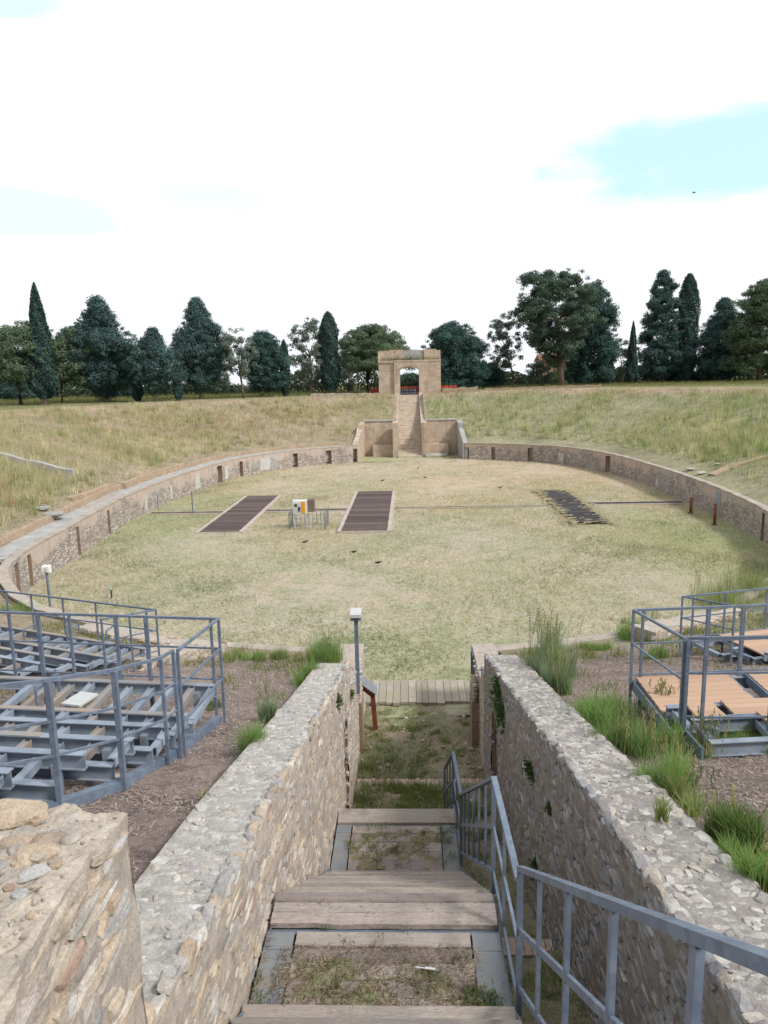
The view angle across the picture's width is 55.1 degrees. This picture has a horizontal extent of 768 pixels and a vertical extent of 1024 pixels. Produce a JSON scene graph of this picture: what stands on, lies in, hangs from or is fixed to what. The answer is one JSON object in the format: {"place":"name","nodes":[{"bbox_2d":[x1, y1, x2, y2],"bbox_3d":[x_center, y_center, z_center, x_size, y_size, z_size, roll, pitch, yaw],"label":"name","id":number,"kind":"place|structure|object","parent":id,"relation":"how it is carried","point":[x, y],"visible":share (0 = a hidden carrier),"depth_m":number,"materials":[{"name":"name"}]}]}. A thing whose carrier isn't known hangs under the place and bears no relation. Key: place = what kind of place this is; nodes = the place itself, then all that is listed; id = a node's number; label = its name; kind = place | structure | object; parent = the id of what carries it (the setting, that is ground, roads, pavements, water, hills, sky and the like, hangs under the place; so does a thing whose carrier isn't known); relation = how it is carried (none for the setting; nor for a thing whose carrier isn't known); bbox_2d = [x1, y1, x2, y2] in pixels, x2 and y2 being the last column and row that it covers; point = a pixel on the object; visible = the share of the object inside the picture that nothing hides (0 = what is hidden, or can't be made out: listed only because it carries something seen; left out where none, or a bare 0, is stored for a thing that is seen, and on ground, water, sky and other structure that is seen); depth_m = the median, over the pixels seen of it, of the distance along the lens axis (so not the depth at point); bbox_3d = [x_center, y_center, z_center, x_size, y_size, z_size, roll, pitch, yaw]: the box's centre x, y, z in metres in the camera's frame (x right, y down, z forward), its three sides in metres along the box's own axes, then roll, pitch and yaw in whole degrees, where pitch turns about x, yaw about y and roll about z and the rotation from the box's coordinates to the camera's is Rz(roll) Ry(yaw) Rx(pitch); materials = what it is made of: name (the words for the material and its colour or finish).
{"place":"outdoors","nodes":[
{"label":"outdoors","id":0,"kind":"place"},
{"bbox_2d":[0,375,767,883],"bbox_3d":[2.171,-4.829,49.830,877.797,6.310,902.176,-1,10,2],"label":"grass bank","id":1,"kind":"structure","parent":0,"point":[158,837],"depth_m":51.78,"materials":[{"name":"plant"}]},
{"bbox_2d":[0,376,36,400],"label":"leafy tree","id":2,"kind":"object","parent":1,"relation":"on","point":[8,392],"visible":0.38,"depth_m":110.78,"materials":[{"name":"green plant"}]},
{"bbox_2d":[0,452,75,476],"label":"stair edging","id":3,"kind":"object","parent":1,"relation":"on","point":[31,462],"visible":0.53,"depth_m":50.41,"materials":[{"name":"stone"}]},
{"bbox_2d":[0,320,79,404],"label":"pine tree","id":4,"kind":"object","parent":1,"relation":"on","point":[14,363],"visible":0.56,"depth_m":89.72,"materials":[{"name":"green plant"}]},
{"bbox_2d":[26,282,60,404],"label":"cypress tree","id":5,"kind":"object","parent":1,"relation":"on","point":[43,387],"visible":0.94,"depth_m":90.02,"materials":[{"name":"green plant"}]},
{"bbox_2d":[52,325,95,402],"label":"pine tree","id":6,"kind":"object","parent":1,"relation":"on","point":[61,362],"visible":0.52,"depth_m":93.54,"materials":[{"name":"green plant"}]},
{"bbox_2d":[0,798,155,1023],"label":"stone wall","id":7,"kind":"structure","parent":1,"relation":"on","point":[70,943],"depth_m":2.90,"materials":[{"name":"stone"}]},
{"bbox_2d":[0,590,159,676],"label":"seating platform","id":8,"kind":"structure","parent":1,"relation":"on","point":[58,658],"depth_m":15.94,"materials":[{"name":"metal"}]},
{"bbox_2d":[65,483,111,500],"bbox_3d":[-18.724,-1.128,46.964,0.585,0.596,6.068,-1,10,2],"label":"stone ledge","id":9,"kind":"object","parent":1,"relation":"on","point":[75,497],"visible":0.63,"depth_m":46.29,"materials":[{"name":"beige stone"}]},
{"bbox_2d":[58,294,138,401],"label":"conifer tree","id":10,"kind":"object","parent":1,"relation":"on","point":[111,348],"visible":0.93,"depth_m":94.58,"materials":[{"name":"green plant"}]},
{"bbox_2d":[0,611,225,808],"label":"seating platform","id":11,"kind":"structure","parent":1,"relation":"on","point":[92,743],"depth_m":8.79,"materials":[{"name":"metal"}]},
{"bbox_2d":[61,691,97,706],"bbox_3d":[-4.250,2.618,10.291,0.300,0.030,0.400,2,11,16],"label":"white board","id":12,"kind":"object","parent":11,"relation":"on","point":[80,699],"visible":1,"depth_m":10.25,"materials":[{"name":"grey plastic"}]},
{"bbox_2d":[75,623,226,653],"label":"wall","id":13,"kind":"structure","parent":1,"relation":"on","point":[89,627],"depth_m":19.77,"materials":[{"name":"stone"}]},
{"bbox_2d":[123,326,186,400],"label":"conifer tree","id":14,"kind":"object","parent":1,"relation":"on","point":[154,359],"visible":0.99,"depth_m":93.07,"materials":[{"name":"green plant"}]},
{"bbox_2d":[106,643,210,669],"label":"wall","id":15,"kind":"structure","parent":1,"relation":"on","point":[188,653],"depth_m":17.31,"materials":[{"name":"stone"}]},
{"bbox_2d":[172,360,183,400],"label":"cypress tree","id":16,"kind":"object","parent":1,"relation":"on","point":[178,390],"visible":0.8,"depth_m":95.17,"materials":[{"name":"green plant"}]},
{"bbox_2d":[169,296,227,398],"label":"conifer tree","id":17,"kind":"object","parent":1,"relation":"on","point":[197,338],"visible":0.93,"depth_m":99.44,"materials":[{"name":"green plant"}]},
{"bbox_2d":[212,362,234,393],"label":"leafy tree","id":18,"kind":"object","parent":1,"relation":"on","point":[225,380],"visible":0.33,"depth_m":120.42,"materials":[{"name":"green plant"}]},
{"bbox_2d":[218,327,259,397],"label":"pine tree","id":19,"kind":"object","parent":1,"relation":"on","point":[228,341],"visible":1,"depth_m":99.69,"materials":[{"name":"green plant"}]},
{"bbox_2d":[134,660,353,1023],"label":"stone wall","id":20,"kind":"structure","parent":1,"relation":"on","point":[254,833],"depth_m":6.09,"materials":[{"name":"stone"}]},
{"bbox_2d":[229,713,271,756],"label":"grass clump","id":21,"kind":"object","parent":1,"relation":"on","point":[247,738],"visible":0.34,"depth_m":8.94,"materials":[{"name":"plant"}]},
{"bbox_2d":[236,329,293,396],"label":"conifer tree","id":22,"kind":"object","parent":1,"relation":"on","point":[266,375],"visible":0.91,"depth_m":103.20,"materials":[{"name":"green plant"}]},
{"bbox_2d":[249,666,285,723],"bbox_3d":[-1.727,2.763,10.980,0.704,0.912,0.633,-1,10,2],"label":"grass clump","id":23,"kind":"object","parent":1,"relation":"on","point":[270,709],"visible":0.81,"depth_m":11.00,"materials":[{"name":"plant"}]},
{"bbox_2d":[280,339,290,395],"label":"cypress tree","id":24,"kind":"object","parent":1,"relation":"on","point":[285,390],"visible":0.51,"depth_m":105.69,"materials":[{"name":"green plant"}]},
{"bbox_2d":[285,649,325,686],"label":"grass clump","id":25,"kind":"object","parent":1,"relation":"on","point":[305,673],"visible":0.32,"depth_m":14.45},
{"bbox_2d":[286,316,329,393],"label":"pine tree","id":26,"kind":"object","parent":1,"relation":"on","point":[307,365],"visible":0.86,"depth_m":109.72,"materials":[{"name":"green plant"}]},
{"bbox_2d":[299,628,345,665],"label":"grass clump","id":27,"kind":"object","parent":1,"relation":"on","point":[325,652],"visible":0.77,"depth_m":17.36,"materials":[{"name":"plant"}]},
{"bbox_2d":[317,311,341,392],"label":"cypress tree","id":28,"kind":"object","parent":1,"relation":"on","point":[329,369],"visible":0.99,"depth_m":108.99,"materials":[{"name":"green plant"}]},
{"bbox_2d":[335,333,360,391],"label":"leafy tree","id":29,"kind":"object","parent":1,"relation":"on","point":[350,384],"visible":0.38,"depth_m":121.65,"materials":[{"name":"green plant"}]},
{"bbox_2d":[340,644,367,785],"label":"stone wall","id":30,"kind":"structure","parent":1,"relation":"on","point":[349,651],"depth_m":17.36,"materials":[{"name":"stone"}]},
{"bbox_2d":[350,608,361,693],"bbox_3d":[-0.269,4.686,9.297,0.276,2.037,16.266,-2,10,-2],"label":"floodlight","id":31,"kind":"object","parent":30,"relation":"on","point":[355,615],"visible":0.98,"depth_m":17.03,"materials":[{"name":"metal"}]},
{"bbox_2d":[338,322,415,392],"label":"pine tree","id":32,"kind":"object","parent":1,"relation":"on","point":[363,345],"visible":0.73,"depth_m":109.61,"materials":[{"name":"green plant"}]},
{"bbox_2d":[0,629,767,893],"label":"straw litter","id":33,"kind":"object","parent":1,"relation":"on","point":[229,727],"visible":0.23,"depth_m":10.32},
{"bbox_2d":[0,608,767,741],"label":"podium edge weeds","id":34,"kind":"object","parent":1,"relation":"on","point":[582,654],"visible":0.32,"depth_m":17.32,"materials":[{"name":"green plant"}]},
{"bbox_2d":[0,364,767,398],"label":"distant undergrowth","id":35,"kind":"object","parent":1,"relation":"on","point":[297,386],"visible":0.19,"depth_m":124.79,"materials":[{"name":"green plant"}]},
{"bbox_2d":[0,378,767,403],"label":"rough grass under trees","id":36,"kind":"structure","parent":1,"relation":"on","point":[146,397],"depth_m":107.29,"materials":[{"name":"plant"}]},
{"bbox_2d":[378,349,440,394],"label":"brick gate","id":37,"kind":"structure","parent":1,"relation":"on","point":[429,368],"depth_m":102.11,"materials":[{"name":"beige brick"}]},
{"bbox_2d":[393,393,426,457],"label":"stone stairs","id":38,"kind":"structure","parent":1,"relation":"on","point":[410,431],"depth_m":89.68,"materials":[{"name":"stone"}]},
{"bbox_2d":[420,320,492,389],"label":"conifer tree","id":39,"kind":"object","parent":1,"relation":"on","point":[461,366],"visible":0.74,"depth_m":107.92,"materials":[{"name":"green plant"}]},
{"bbox_2d":[472,643,498,769],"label":"stone wall","id":40,"kind":"structure","parent":1,"relation":"on","point":[480,650],"depth_m":18.07,"materials":[{"name":"stone"}]},
{"bbox_2d":[479,361,508,387],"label":"leafy tree","id":41,"kind":"object","parent":1,"relation":"on","point":[498,376],"visible":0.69,"depth_m":118.31,"materials":[{"name":"green plant"}]},
{"bbox_2d":[483,312,523,386],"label":"pine tree","id":42,"kind":"object","parent":1,"relation":"on","point":[504,349],"visible":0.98,"depth_m":113.88,"materials":[{"name":"green plant"}]},
{"bbox_2d":[524,358,556,385],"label":"leafy tree","id":43,"kind":"object","parent":1,"relation":"on","point":[537,370],"visible":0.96,"depth_m":117.44,"materials":[{"name":"green plant"}]},
{"bbox_2d":[484,384,601,389],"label":"wall","id":44,"kind":"structure","parent":1,"relation":"on","point":[568,386],"depth_m":100.01,"materials":[{"name":"beige brick"}]},
{"bbox_2d":[516,595,583,682],"bbox_3d":[3.260,2.729,14.611,1.498,1.718,1.876,8,14,41],"label":"grass clump","id":45,"kind":"object","parent":1,"relation":"on","point":[548,643],"visible":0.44,"depth_m":14.58,"materials":[{"name":"plant"}]},
{"bbox_2d":[537,640,577,695],"bbox_3d":[3.049,2.820,13.079,0.687,1.052,0.916,-4,11,-16],"label":"grass clump","id":46,"kind":"object","parent":1,"relation":"on","point":[558,680],"visible":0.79,"depth_m":12.91,"materials":[{"name":"plant"}]},
{"bbox_2d":[508,267,608,385],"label":"pine tree","id":47,"kind":"object","parent":1,"relation":"on","point":[546,338],"visible":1,"depth_m":105.34,"materials":[{"name":"green plant"}]},
{"bbox_2d":[563,284,622,384],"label":"conifer tree","id":48,"kind":"object","parent":1,"relation":"on","point":[598,352],"visible":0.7,"depth_m":110.06,"materials":[{"name":"green plant"}]},
{"bbox_2d":[558,670,645,730],"bbox_3d":[3.136,2.765,10.515,1.317,0.972,1.644,-1,10,2],"label":"grass clump","id":49,"kind":"object","parent":1,"relation":"on","point":[586,709],"visible":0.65,"depth_m":10.28,"materials":[{"name":"plant"}]},
{"bbox_2d":[613,338,628,383],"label":"pine tree","id":50,"kind":"object","parent":1,"relation":"on","point":[621,369],"visible":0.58,"depth_m":115.58,"materials":[{"name":"green plant"}]},
{"bbox_2d":[611,617,630,641],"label":"grass clump","id":51,"kind":"object","parent":1,"relation":"on","point":[622,632],"visible":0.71,"depth_m":20.05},
{"bbox_2d":[483,653,767,1023],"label":"stone wall","id":52,"kind":"structure","parent":1,"relation":"on","point":[600,829],"depth_m":6.42,"materials":[{"name":"stone"}]},
{"bbox_2d":[484,692,504,746],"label":"wall plant","id":53,"kind":"object","parent":52,"relation":"attached to","point":[499,711],"depth_m":13.01,"materials":[{"name":"green plant"}]},
{"bbox_2d":[647,785,676,822],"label":"grass clump","id":54,"kind":"object","parent":52,"relation":"on","point":[661,811],"visible":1,"depth_m":6.07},
{"bbox_2d":[625,320,638,383],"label":"cypress tree","id":55,"kind":"object","parent":1,"relation":"on","point":[631,372],"visible":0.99,"depth_m":113.53,"materials":[{"name":"green plant"}]},
{"bbox_2d":[579,694,700,764],"bbox_3d":[3.068,2.635,8.892,1.143,0.918,1.393,-11,14,-42],"label":"grass clump","id":56,"kind":"object","parent":1,"relation":"on","point":[627,736],"visible":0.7,"depth_m":8.79,"materials":[{"name":"plant"}]},
{"bbox_2d":[629,618,686,641],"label":"wall","id":57,"kind":"structure","parent":1,"relation":"on","point":[652,631],"depth_m":19.23,"materials":[{"name":"stone"}]},
{"bbox_2d":[643,638,678,659],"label":"grass clump","id":58,"kind":"object","parent":1,"relation":"on","point":[654,651],"visible":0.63,"depth_m":16.16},
{"bbox_2d":[636,269,697,381],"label":"cedar tree","id":59,"kind":"object","parent":1,"relation":"on","point":[656,322],"visible":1,"depth_m":115.73,"materials":[{"name":"green plant"}]},
{"bbox_2d":[623,711,724,797],"bbox_3d":[2.854,2.522,7.413,0.972,0.844,1.149,-1,10,2],"label":"grass clump","id":60,"kind":"object","parent":1,"relation":"on","point":[674,760],"visible":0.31,"depth_m":7.29,"materials":[{"name":"plant"}]},
{"bbox_2d":[651,763,712,819],"bbox_3d":[2.811,2.588,6.818,0.533,0.568,0.752,-1,10,2],"label":"grass clump","id":61,"kind":"object","parent":1,"relation":"on","point":[686,803],"visible":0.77,"depth_m":6.72,"materials":[{"name":"plant"}]},
{"bbox_2d":[674,273,701,381],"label":"cypress tree","id":62,"kind":"object","parent":1,"relation":"on","point":[688,291],"visible":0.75,"depth_m":115.87,"materials":[{"name":"green plant"}]},
{"bbox_2d":[628,604,767,759],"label":"seating platform","id":63,"kind":"structure","parent":1,"relation":"on","point":[725,694],"depth_m":9.81,"materials":[{"name":"metal"}]},
{"bbox_2d":[676,608,747,630],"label":"wall","id":64,"kind":"structure","parent":1,"relation":"on","point":[714,618],"depth_m":20.46,"materials":[{"name":"stone"}]},
{"bbox_2d":[686,706,742,759],"bbox_3d":[3.779,2.631,8.664,0.574,0.628,0.602,-6,11,-24],"label":"grass clump","id":65,"kind":"object","parent":1,"relation":"on","point":[702,727],"visible":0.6,"depth_m":8.55,"materials":[{"name":"plant"}]},
{"bbox_2d":[690,296,746,380],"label":"conifer tree","id":66,"kind":"object","parent":1,"relation":"on","point":[713,349],"visible":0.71,"depth_m":115.35,"materials":[{"name":"green plant"}]},
{"bbox_2d":[679,587,767,666],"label":"seating platform","id":67,"kind":"structure","parent":1,"relation":"on","point":[753,650],"depth_m":15.81,"materials":[{"name":"metal"}]},
{"bbox_2d":[685,564,767,611],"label":"grass clump","id":68,"kind":"object","parent":1,"relation":"on","point":[731,598],"visible":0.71,"depth_m":23.15,"materials":[{"name":"plant"}]},
{"bbox_2d":[692,768,767,857],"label":"grass clump","id":69,"kind":"object","parent":1,"relation":"on","point":[746,822],"visible":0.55,"depth_m":5.78,"materials":[{"name":"plant"}]},
{"bbox_2d":[704,822,767,892],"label":"grass clump","id":70,"kind":"object","parent":1,"relation":"on","point":[753,867],"visible":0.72,"depth_m":5.17,"materials":[{"name":"plant"}]},
{"bbox_2d":[707,454,767,475],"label":"stair edging","id":71,"kind":"object","parent":1,"relation":"on","point":[723,469],"visible":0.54,"depth_m":50.65,"materials":[{"name":"beige stone"}]},
{"bbox_2d":[712,558,767,599],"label":"grass clump","id":72,"kind":"object","parent":1,"relation":"on","point":[750,580],"visible":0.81,"depth_m":24.81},
{"bbox_2d":[713,723,767,756],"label":"grass clump","id":73,"kind":"object","parent":1,"relation":"on","point":[735,734],"visible":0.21,"depth_m":8.98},
{"bbox_2d":[716,278,767,380],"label":"pine tree","id":74,"kind":"object","parent":1,"relation":"on","point":[753,348],"visible":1,"depth_m":109.06,"materials":[{"name":"green plant"}]},
{"bbox_2d":[0,0,767,432],"label":"sky","id":75,"kind":"structure","parent":0,"point":[399,165],"materials":[{"name":"white"}]},
{"bbox_2d":[25,459,767,717],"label":"arena grass","id":76,"kind":"structure","parent":0,"point":[452,708],"depth_m":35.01,"materials":[{"name":"plant"}]},
{"bbox_2d":[0,442,357,652],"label":"podium wall","id":77,"kind":"structure","parent":76,"relation":"on","point":[59,543],"depth_m":44.59,"materials":[{"name":"stone"}]},
{"bbox_2d":[119,462,188,488],"bbox_3d":[-17.682,-2.863,56.910,0.836,0.593,12.032,0,10,6],"label":"stone ledge","id":78,"kind":"object","parent":77,"relation":"on","point":[137,480],"visible":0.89,"depth_m":56.22,"materials":[{"name":"beige stone"}]},
{"bbox_2d":[149,511,222,514],"bbox_3d":[-13.664,0.072,51.029,5.050,0.111,0.850,-1,10,2],"label":"channel cover","id":79,"kind":"object","parent":76,"relation":"on","point":[191,512],"visible":0.9,"depth_m":50.80,"materials":[{"name":"stone"}]},
{"bbox_2d":[195,495,280,533],"bbox_3d":[-9.670,0.012,50.809,2.870,0.183,13.758,-1,10,2],"label":"timber cover","id":80,"kind":"object","parent":76,"relation":"on","point":[243,514],"visible":1,"depth_m":49.12,"materials":[{"name":"wood"}]},
{"bbox_2d":[292,498,314,528],"bbox_3d":[-4.885,0.118,45.044,1.280,1.800,0.712,-1,10,2],"label":"control box","id":81,"kind":"object","parent":76,"relation":"on","point":[303,506],"visible":0.96,"depth_m":44.70,"materials":[{"name":"white paint"}]},
{"bbox_2d":[337,491,395,533],"bbox_3d":[-0.934,-0.213,51.014,3.220,0.191,15.308,-1,10,2],"label":"timber cover","id":82,"kind":"object","parent":76,"relation":"on","point":[367,512],"visible":1,"depth_m":48.84,"materials":[{"name":"wood"}]},
{"bbox_2d":[395,505,548,508],"bbox_3d":[6.094,-0.338,51.013,10.650,0.108,0.280,-1,10,2],"label":"channel cover","id":83,"kind":"object","parent":76,"relation":"on","point":[470,507],"visible":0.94,"depth_m":50.93,"materials":[{"name":"grey metal"}]},
{"bbox_2d":[537,490,608,522],"bbox_3d":[12.694,-0.526,50.911,2.280,0.108,12.856,-1,10,2],"label":"timber cover","id":84,"kind":"object","parent":76,"relation":"on","point":[558,496],"visible":0.88,"depth_m":49.59,"materials":[{"name":"grey wood"}]},
{"bbox_2d":[530,488,620,525],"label":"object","id":85,"kind":"object","parent":84,"relation":"on","point":[574,522],"visible":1,"depth_m":49.23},
{"bbox_2d":[465,442,767,654],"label":"podium wall","id":86,"kind":"structure","parent":76,"relation":"on","point":[747,514],"depth_m":55.10,"materials":[{"name":"stone"}]},
{"bbox_2d":[587,501,684,504],"bbox_3d":[17.430,-0.610,51.198,6.600,0.110,1.000,-1,10,2],"label":"channel cover","id":87,"kind":"object","parent":76,"relation":"on","point":[640,503],"visible":0.93,"depth_m":50.94,"materials":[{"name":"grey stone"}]},
{"bbox_2d":[353,454,461,461],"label":"recess ground","id":88,"kind":"structure","parent":0,"point":[374,459],"depth_m":82.08,"materials":[{"name":"beige soil"}]},
{"bbox_2d":[352,419,393,460],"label":"retaining wall","id":89,"kind":"structure","parent":88,"relation":"on","point":[373,438],"depth_m":85.13,"materials":[{"name":"stone"}]},
{"bbox_2d":[425,418,467,458],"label":"retaining wall","id":90,"kind":"structure","parent":88,"relation":"on","point":[447,436],"depth_m":84.90,"materials":[{"name":"stone"}]},
{"bbox_2d":[316,694,591,1023],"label":"passage floor","id":91,"kind":"structure","parent":0,"point":[550,1011],"depth_m":15.93,"materials":[{"name":"soil"}]},
{"bbox_2d":[358,675,364,753],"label":"brick pier","id":92,"kind":"structure","parent":91,"relation":"on","point":[361,719],"depth_m":17.94,"materials":[{"name":"brick"}]},
{"bbox_2d":[361,676,377,729],"bbox_3d":[-0.399,4.956,19.128,0.456,1.360,0.520,-1,10,2],"label":"information sign","id":93,"kind":"object","parent":91,"relation":"on","point":[369,688],"visible":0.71,"depth_m":18.95,"materials":[{"name":"orange metal"}]},
{"bbox_2d":[231,809,522,1023],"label":"wooden stairs","id":94,"kind":"structure","parent":91,"relation":"on","point":[410,889],"depth_m":6.32,"materials":[{"name":"brown wood"}]},
{"bbox_2d":[244,822,507,1018],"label":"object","id":95,"kind":"object","parent":94,"relation":"on","point":[370,977],"visible":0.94,"depth_m":5.80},
{"bbox_2d":[250,821,505,1005],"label":"stair weeds","id":96,"kind":"object","parent":94,"relation":"on","point":[493,1002],"visible":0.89,"depth_m":5.78,"materials":[{"name":"green plant"}]},
{"bbox_2d":[280,830,481,1005],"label":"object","id":97,"kind":"structure","parent":94,"relation":"on","point":[364,864],"depth_m":5.79,"materials":[{"name":"soil"}]},
{"bbox_2d":[443,751,767,1023],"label":"stair railing","id":98,"kind":"object","parent":94,"relation":"attached to","point":[701,941],"visible":0.94,"depth_m":3.62,"materials":[{"name":"metal"}]},
{"bbox_2d":[365,680,470,705],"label":"plank bridge","id":99,"kind":"structure","parent":91,"relation":"on","point":[424,691],"depth_m":21.14,"materials":[{"name":"wood"}]},
{"bbox_2d":[357,778,481,786],"bbox_3d":[0.805,6.196,16.503,2.814,0.361,0.250,-1,10,2],"label":"brick threshold","id":100,"kind":"object","parent":91,"relation":"on","point":[469,780],"visible":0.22,"depth_m":16.51,"materials":[{"name":"brick"}]},
{"bbox_2d":[354,715,489,804],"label":"passage pebbles","id":101,"kind":"object","parent":91,"relation":"on","point":[422,740],"visible":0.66,"depth_m":17.40,"materials":[{"name":"stone"}]},
{"bbox_2d":[351,706,591,1023],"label":"passage weeds","id":102,"kind":"object","parent":91,"relation":"on","point":[407,793],"visible":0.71,"depth_m":16.04,"materials":[{"name":"green plant"}]},
{"bbox_2d":[470,674,478,746],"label":"brick pier","id":103,"kind":"structure","parent":91,"relation":"on","point":[474,717],"depth_m":18.09,"materials":[{"name":"brick"}]},
{"bbox_2d":[471,938,553,956],"bbox_3d":[0.498,5.070,8.350,2.814,0.352,0.250,-1,10,2],"label":"brick threshold","id":104,"kind":"object","parent":91,"relation":"on","point":[529,951],"visible":0.02,"depth_m":8.27,"materials":[{"name":"brick"}]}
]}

